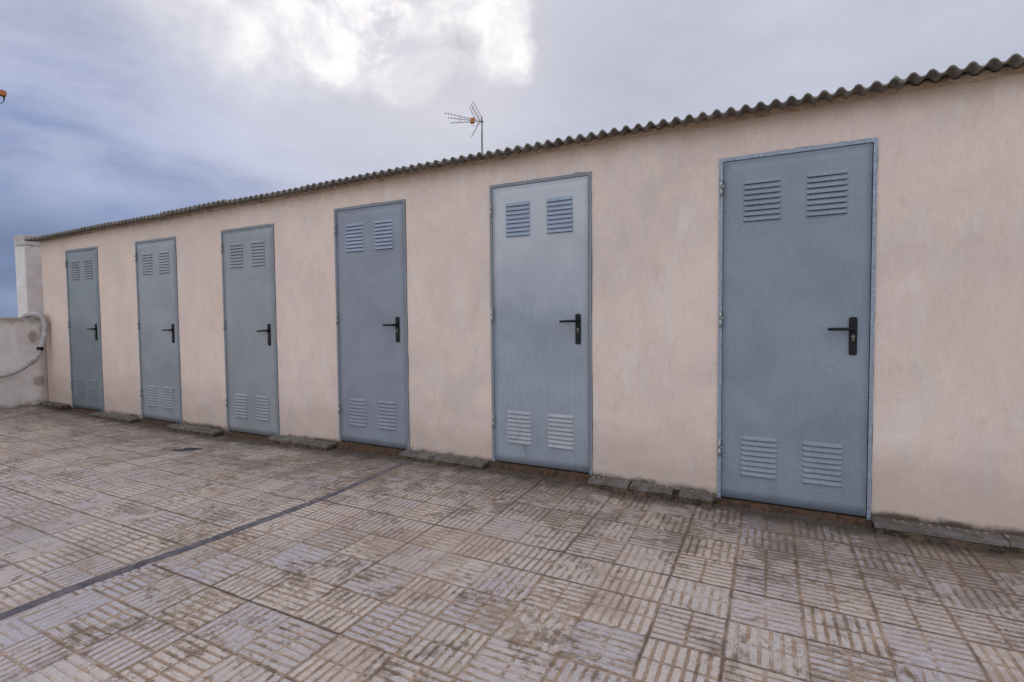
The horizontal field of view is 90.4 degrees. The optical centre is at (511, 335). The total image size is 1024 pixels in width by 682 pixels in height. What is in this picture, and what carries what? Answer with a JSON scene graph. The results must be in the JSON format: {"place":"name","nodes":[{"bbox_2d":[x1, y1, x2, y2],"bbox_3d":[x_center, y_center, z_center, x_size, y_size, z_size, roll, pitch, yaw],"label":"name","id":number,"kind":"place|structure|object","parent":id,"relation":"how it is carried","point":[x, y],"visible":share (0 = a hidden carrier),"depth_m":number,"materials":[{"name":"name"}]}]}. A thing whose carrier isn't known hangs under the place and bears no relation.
{"place":"outdoors","nodes":[
{"label":"outdoors","id":0,"kind":"place"},
{"bbox_2d":[171,448,201,450],"bbox_3d":[-2.950,1.028,4.604,0.247,0.023,0.083,-1,2,-16],"label":"plastic scrap","id":1,"kind":"object","parent":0,"point":[187,449],"visible":1,"depth_m":4.59,"materials":[{"name":"black plastic"}]},
{"bbox_2d":[0,404,1023,681],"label":"terrace floor","id":2,"kind":"structure","parent":0,"point":[420,572],"depth_m":2.21,"materials":[{"name":"tile"}]},
{"bbox_2d":[40,401,70,410],"bbox_3d":[-6.058,0.941,6.734,0.614,0.090,0.124,1,3,27],"label":"tile ledge","id":3,"kind":"object","parent":2,"relation":"on","point":[58,406],"visible":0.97,"depth_m":6.64,"materials":[{"name":"grey concrete"}]},
{"bbox_2d":[90,411,139,422],"bbox_3d":[-4.750,0.989,6.069,0.870,0.079,0.135,1,3,27],"label":"tile ledge","id":4,"kind":"object","parent":2,"relation":"on","point":[118,417],"visible":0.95,"depth_m":5.99,"materials":[{"name":"grey concrete"}]},
{"bbox_2d":[167,424,222,436],"bbox_3d":[-3.352,1.012,5.365,0.800,0.081,0.133,1,3,27],"label":"tile ledge","id":5,"kind":"object","parent":2,"relation":"on","point":[203,431],"visible":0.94,"depth_m":5.31,"materials":[{"name":"grey concrete"}]},
{"bbox_2d":[0,460,410,619],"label":"joint filler","id":6,"kind":"object","parent":2,"relation":"on","point":[47,598],"visible":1,"depth_m":2.45,"materials":[{"name":"grey rubber"}]},
{"bbox_2d":[268,435,335,450],"bbox_3d":[-1.929,0.995,4.645,0.770,0.086,0.133,1,3,27],"label":"tile ledge","id":7,"kind":"object","parent":2,"relation":"on","point":[298,442],"visible":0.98,"depth_m":4.60,"materials":[{"name":"grey concrete"}]},
{"bbox_2d":[399,449,488,469],"bbox_3d":[-0.537,0.977,3.944,0.765,0.079,0.128,1,3,27],"label":"tile ledge","id":8,"kind":"object","parent":2,"relation":"on","point":[439,459],"visible":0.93,"depth_m":3.91,"materials":[{"name":"grey concrete"}]},
{"bbox_2d":[588,476,713,507],"bbox_3d":[0.869,0.999,3.237,0.774,0.086,0.123,1,3,27],"label":"tile ledge","id":9,"kind":"object","parent":2,"relation":"on","point":[684,496],"visible":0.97,"depth_m":3.19,"materials":[{"name":"grey concrete"}]},
{"bbox_2d":[871,516,1023,556],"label":"tile ledge","id":10,"kind":"object","parent":2,"relation":"on","point":[986,541],"visible":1,"depth_m":2.53,"materials":[{"name":"grey concrete"}]},
{"bbox_2d":[0,0,1023,317],"label":"sky","id":11,"kind":"structure","parent":0,"point":[111,110],"materials":[{"name":"blue"}]},
{"label":"ground","id":12,"kind":"structure","parent":0,"visible":0},
{"bbox_2d":[0,89,6,103],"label":"aerial mast","id":13,"kind":"object","parent":12,"relation":"on","point":[3,93],"visible":1,"depth_m":9.02,"materials":[{"name":"metal"}]},
{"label":"terrace slab","id":14,"kind":"structure","parent":0,"visible":0},
{"bbox_2d":[0,317,47,408],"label":"parapet wall","id":15,"kind":"structure","parent":14,"relation":"on","point":[19,343],"depth_m":6.66,"materials":[{"name":"white paint"}]},
{"bbox_2d":[0,311,48,377],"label":"lagged pipe","id":16,"kind":"object","parent":15,"relation":"attached to","point":[42,341],"visible":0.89,"depth_m":6.72,"materials":[{"name":"metal"}]},
{"bbox_2d":[14,234,43,317],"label":"block pillar","id":17,"kind":"structure","parent":15,"relation":"on","point":[28,263],"depth_m":7.19,"materials":[{"name":"white concrete"}]},
{"bbox_2d":[24,53,1023,536],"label":"storage building","id":18,"kind":"structure","parent":14,"relation":"on","point":[808,305],"depth_m":3.25,"materials":[{"name":"paint"}]},
{"bbox_2d":[65,246,104,411],"bbox_3d":[-5.394,-0.066,6.402,0.773,2.048,0.108,1,3,27],"label":"door","id":19,"kind":"structure","parent":18,"relation":"in","point":[81,265],"depth_m":6.39,"materials":[{"name":"grey paint"}]},
{"bbox_2d":[135,236,181,423],"bbox_3d":[-3.961,-0.046,5.679,0.773,2.047,0.108,1,3,27],"label":"door","id":20,"kind":"structure","parent":18,"relation":"in","point":[155,259],"depth_m":5.67,"materials":[{"name":"grey paint"}]},
{"bbox_2d":[221,223,279,435],"bbox_3d":[-2.578,-0.031,4.981,0.773,2.047,0.108,1,3,27],"label":"door","id":21,"kind":"structure","parent":18,"relation":"in","point":[247,253],"depth_m":4.97,"materials":[{"name":"grey paint"}]},
{"bbox_2d":[334,199,409,449],"bbox_3d":[-1.194,-0.072,4.280,0.773,2.047,0.108,1,3,27],"label":"door","id":22,"kind":"structure","parent":18,"relation":"in","point":[370,239],"depth_m":4.27,"materials":[{"name":"grey paint"}]},
{"bbox_2d":[446,101,482,152],"bbox_3d":[-1.106,-2.521,12.696,1.051,6.405,0.431,-1,2,-17],"label":"tv antenna","id":23,"kind":"object","parent":18,"relation":"on","point":[472,120],"visible":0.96,"depth_m":12.61,"materials":[{"name":"metal"}]},
{"bbox_2d":[489,171,592,475],"bbox_3d":[0.189,-0.067,3.582,0.773,2.047,0.108,1,3,27],"label":"door","id":24,"kind":"structure","parent":18,"relation":"in","point":[541,229],"depth_m":3.57,"materials":[{"name":"grey paint"}]},
{"bbox_2d":[717,137,877,519],"bbox_3d":[1.584,-0.020,2.879,0.773,2.047,0.108,1,3,27],"label":"door","id":25,"kind":"structure","parent":18,"relation":"in","point":[797,226],"depth_m":2.86,"materials":[{"name":"grey paint"}]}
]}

